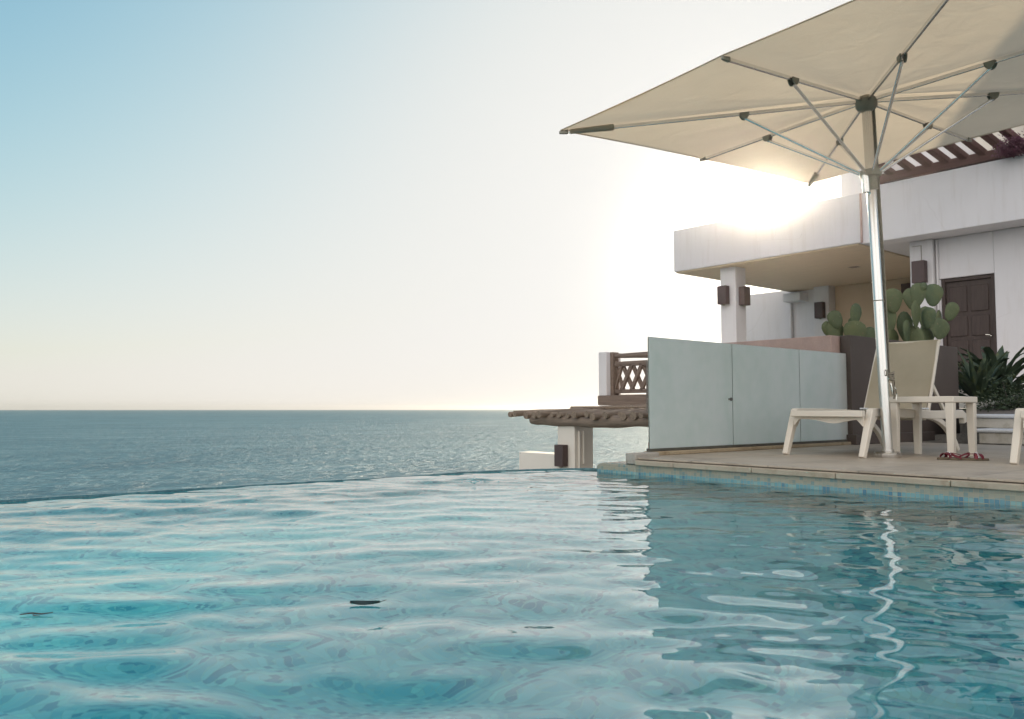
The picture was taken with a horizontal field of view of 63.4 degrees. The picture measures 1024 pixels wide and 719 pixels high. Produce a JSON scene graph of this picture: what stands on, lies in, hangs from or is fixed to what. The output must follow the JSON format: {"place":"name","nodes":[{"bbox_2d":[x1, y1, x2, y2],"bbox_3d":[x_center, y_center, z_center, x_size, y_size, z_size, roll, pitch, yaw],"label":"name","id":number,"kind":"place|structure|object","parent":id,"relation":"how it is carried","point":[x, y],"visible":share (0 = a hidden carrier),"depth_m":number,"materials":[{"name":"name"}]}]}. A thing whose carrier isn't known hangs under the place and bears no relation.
{"place":"outdoors","nodes":[
{"label":"outdoors","id":0,"kind":"place"},
{"bbox_2d":[0,410,648,499],"bbox_3d":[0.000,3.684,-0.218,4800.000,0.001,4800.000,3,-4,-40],"label":"sea","id":1,"kind":"structure","parent":0,"point":[48,453],"depth_m":80.84,"materials":[{"name":"liquid"}]},
{"bbox_2d":[0,0,965,409],"label":"sky","id":2,"kind":"structure","parent":0,"point":[205,204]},
{"bbox_2d":[0,470,1023,718],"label":"pool water","id":3,"kind":"structure","parent":0,"point":[554,594],"depth_m":2.09,"materials":[{"name":"blue liquid"}]},
{"bbox_2d":[19,612,52,615],"bbox_3d":[-1.136,0.606,1.972,0.076,0.005,0.028,0,-3,0],"label":"floating twig","id":4,"kind":"object","parent":3,"relation":"on","point":[33,613],"visible":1,"depth_m":1.98,"materials":[{"name":"brown wood"}]},
{"bbox_2d":[350,600,384,604],"bbox_3d":[-0.362,0.611,2.087,0.092,0.011,0.030,0,-3,-4],"label":"floating leaf","id":5,"kind":"object","parent":3,"relation":"on","point":[356,602],"visible":1,"depth_m":2.09,"materials":[{"name":"plant"}]},
{"bbox_2d":[457,476,498,481],"bbox_3d":[-0.225,0.805,5.552,0.287,0.049,0.057,0,-3,5],"label":"splash","id":6,"kind":"object","parent":3,"relation":"on","point":[473,480],"visible":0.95,"depth_m":5.54,"materials":[{"name":"liquid"}]},
{"bbox_2d":[626,452,658,463],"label":"stone block","id":7,"kind":"structure","parent":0,"point":[631,458],"depth_m":6.15,"materials":[{"name":"stone"}]},
{"bbox_2d":[629,390,1021,407],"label":"terrace","id":8,"kind":"structure","parent":0,"point":[961,405],"depth_m":12.15,"materials":[{"name":"beige paint"}]},
{"bbox_2d":[674,125,1023,383],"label":"house","id":9,"kind":"structure","parent":8,"relation":"on","point":[960,231],"depth_m":16.49,"materials":[{"name":"white paint"}]},
{"bbox_2d":[717,285,729,305],"bbox_3d":[4.801,-1.445,18.836,0.159,0.450,0.240,3,-4,-40],"label":"wall lamp","id":10,"kind":"object","parent":9,"relation":"attached to","point":[723,297],"visible":1,"depth_m":18.77,"materials":[{"name":"metal"}]},
{"bbox_2d":[739,286,750,306],"bbox_3d":[5.259,-1.419,18.761,0.240,0.450,0.159,3,-4,-40],"label":"wall lamp","id":11,"kind":"object","parent":9,"relation":"attached to","point":[744,296],"visible":1,"depth_m":18.69,"materials":[{"name":"metal"}]},
{"bbox_2d":[814,302,825,318],"bbox_3d":[8.061,-1.275,21.713,0.159,0.450,0.240,3,-4,-40],"label":"wall lamp","id":12,"kind":"object","parent":9,"relation":"attached to","point":[819,310],"visible":1,"depth_m":21.64,"materials":[{"name":"metal"}]},
{"bbox_2d":[901,283,910,294],"bbox_3d":[9.667,-1.659,20.316,0.143,0.405,0.216,3,-4,-40],"label":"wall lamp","id":13,"kind":"object","parent":9,"relation":"attached to","point":[904,286],"visible":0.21,"depth_m":20.29,"materials":[{"name":"metal"}]},
{"bbox_2d":[911,260,927,283],"bbox_3d":[7.744,-1.647,15.759,0.159,0.450,0.240,3,-4,-40],"label":"wall lamp","id":14,"kind":"object","parent":9,"relation":"attached to","point":[919,271],"visible":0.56,"depth_m":15.69,"materials":[{"name":"metal"}]},
{"bbox_2d":[879,129,1023,184],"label":"pergola","id":15,"kind":"object","parent":9,"relation":"on","point":[927,166],"visible":0.31,"depth_m":15.03,"materials":[{"name":"brown wood"}]},
{"bbox_2d":[991,130,1023,157],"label":"bougainvillea","id":16,"kind":"object","parent":15,"relation":"on","point":[1014,147],"visible":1,"depth_m":13.97,"materials":[{"name":"purple plant"}]},
{"bbox_2d":[946,278,993,371],"bbox_3d":[8.434,-0.438,15.282,0.136,2.060,0.800,3,-4,-40],"label":"door","id":17,"kind":"structure","parent":9,"relation":"in","point":[971,329],"depth_m":15.28,"materials":[{"name":"brown wood"}]},
{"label":"terrace edge","id":18,"kind":"structure","parent":8,"relation":"attached to","visible":0},
{"bbox_2d":[598,352,647,404],"bbox_3d":[3.459,0.309,15.759,0.450,1.105,4.630,3,-4,-40],"label":"balcony railing","id":19,"kind":"object","parent":18,"relation":"on","point":[612,383],"visible":0.38,"depth_m":17.09,"materials":[{"name":"brown wood"}]},
{"bbox_2d":[638,442,1023,482],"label":"deck","id":20,"kind":"structure","parent":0,"point":[998,466],"depth_m":5.73,"materials":[{"name":"tile"}]},
{"bbox_2d":[644,337,850,455],"bbox_3d":[2.222,0.339,7.388,3.065,0.915,0.115,3,-4,-40],"label":"glass screen","id":21,"kind":"object","parent":20,"relation":"on","point":[707,397],"visible":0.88,"depth_m":7.13,"materials":[{"name":"glass"}]},
{"bbox_2d":[728,335,839,352],"bbox_3d":[3.269,0.361,9.298,1.380,1.097,1.438,3,-4,-40],"label":"stone planter","id":22,"kind":"object","parent":20,"relation":"on","point":[829,343],"visible":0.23,"depth_m":8.55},
{"bbox_2d":[821,303,874,337],"bbox_3d":[3.729,-0.368,9.166,0.626,0.505,0.159,-1,-3,8],"label":"prickly pear","id":23,"kind":"object","parent":22,"relation":"in","point":[854,326],"visible":0.64,"depth_m":9.13,"materials":[{"name":"green plant"}]},
{"bbox_2d":[559,0,1023,457],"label":"pool umbrella","id":24,"kind":"object","parent":20,"relation":"on","point":[867,87],"visible":1,"depth_m":6.12,"materials":[{"name":"fabric"}]},
{"bbox_2d":[646,335,959,444],"bbox_3d":[3.463,0.415,10.234,2.630,1.100,2.960,3,-4,-40],"label":"planter box","id":25,"kind":"object","parent":20,"relation":"on","point":[859,351],"visible":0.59,"depth_m":8.61,"materials":[{"name":"brown paint"}]},
{"bbox_2d":[886,282,949,340],"bbox_3d":[4.716,-0.449,9.755,0.871,0.909,0.214,0,-3,-4],"label":"prickly pear","id":26,"kind":"object","parent":25,"relation":"in","point":[906,328],"visible":0.66,"depth_m":9.72,"materials":[{"name":"green plant"}]},
{"bbox_2d":[903,284,959,339],"bbox_3d":[5.172,-0.496,10.295,0.718,0.886,0.155,0,-3,-2],"label":"prickly pear","id":27,"kind":"object","parent":25,"relation":"in","point":[934,295],"visible":0.54,"depth_m":10.27,"materials":[{"name":"green plant"}]},
{"bbox_2d":[782,339,966,457],"bbox_3d":[3.044,0.298,6.889,1.859,0.960,0.672,3,-4,-40],"label":"sun lounger","id":28,"kind":"object","parent":20,"relation":"on","point":[913,365],"visible":0.74,"depth_m":7.03,"materials":[{"name":"plastic"}]},
{"bbox_2d":[890,396,976,456],"bbox_3d":[3.197,0.507,6.292,0.470,0.450,0.470,3,-5,-42],"label":"side table","id":29,"kind":"object","parent":20,"relation":"on","point":[950,402],"visible":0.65,"depth_m":6.25,"materials":[{"name":"plastic"}]},
{"bbox_2d":[937,451,969,459],"bbox_3d":[3.124,0.678,5.865,0.249,0.059,0.107,0,-3,-6],"label":"sandal","id":30,"kind":"object","parent":20,"relation":"on","point":[946,455],"visible":0.84,"depth_m":5.84},
{"bbox_2d":[950,452,988,460],"bbox_3d":[3.180,0.672,5.768,0.249,0.059,0.107,-1,-3,12],"label":"sandal","id":31,"kind":"object","parent":20,"relation":"on","point":[977,458],"visible":1,"depth_m":5.74},
{"bbox_2d":[1009,408,1023,464],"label":"sun lounger","id":32,"kind":"object","parent":20,"relation":"on","point":[1017,434],"visible":0.96,"depth_m":5.38,"materials":[{"name":"plastic"}]},
{"bbox_2d":[922,409,1023,445],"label":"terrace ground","id":33,"kind":"structure","parent":0,"point":[962,437],"depth_m":12.43,"materials":[{"name":"stone"}]},
{"bbox_2d":[964,400,1021,413],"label":"garden ground","id":34,"kind":"structure","parent":0,"point":[995,411],"depth_m":9.41,"materials":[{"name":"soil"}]},
{"bbox_2d":[957,349,1023,400],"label":"agave","id":35,"kind":"object","parent":34,"relation":"on","point":[970,380],"visible":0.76,"depth_m":10.39,"materials":[{"name":"green plant"}]},
{"bbox_2d":[958,345,1023,400],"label":"agave","id":36,"kind":"object","parent":34,"relation":"on","point":[1006,369],"visible":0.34,"depth_m":11.00,"materials":[{"name":"green plant"}]},
{"bbox_2d":[963,360,1023,411],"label":"shrub","id":37,"kind":"object","parent":34,"relation":"on","point":[1013,403],"visible":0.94,"depth_m":9.55,"materials":[{"name":"green plant"}]},
{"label":"ground","id":38,"kind":"structure","parent":0,"visible":0},
{"bbox_2d":[597,461,635,474],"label":"stub wall","id":39,"kind":"structure","parent":38,"relation":"on","point":[621,467],"depth_m":6.26,"materials":[{"name":"tile"}]},
{"bbox_2d":[636,465,1023,505],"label":"pool side wall","id":40,"kind":"structure","parent":38,"relation":"on","point":[1002,497],"depth_m":4.87,"materials":[{"name":"tile"}]},
{"bbox_2d":[635,460,1023,491],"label":"pool coping","id":41,"kind":"object","parent":40,"relation":"on","point":[979,484],"visible":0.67,"depth_m":4.85,"materials":[{"name":"stone"}]},
{"bbox_2d":[977,414,1023,444],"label":"garden steps","id":42,"kind":"structure","parent":38,"relation":"on","point":[996,429],"depth_m":8.53,"materials":[{"name":"white stone"}]},
{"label":"lower terrace","id":43,"kind":"structure","parent":0,"visible":0},
{"bbox_2d":[519,451,557,468],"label":"wall","id":44,"kind":"structure","parent":43,"relation":"on","point":[535,460],"depth_m":14.29,"materials":[{"name":"beige paint"}]},
{"bbox_2d":[508,404,647,467],"bbox_3d":[2.323,2.180,14.019,3.067,2.884,4.143,3,-4,-40],"label":"log pergola","id":45,"kind":"object","parent":43,"relation":"on","point":[576,425],"visible":0.51,"depth_m":13.66,"materials":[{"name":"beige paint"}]},
{"bbox_2d":[554,444,567,467],"bbox_3d":[0.814,1.600,13.705,0.135,0.382,0.204,3,-4,-40],"label":"wall lamp","id":46,"kind":"object","parent":45,"relation":"attached to","point":[560,456],"visible":0.94,"depth_m":13.64,"materials":[{"name":"metal"}]},
{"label":"pool basin","id":47,"kind":"structure","parent":0,"visible":0},
{"bbox_2d":[0,468,596,501],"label":"pool edge","id":48,"kind":"object","parent":47,"relation":"on","point":[187,489],"visible":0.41,"depth_m":5.19,"materials":[{"name":"blue tile"}]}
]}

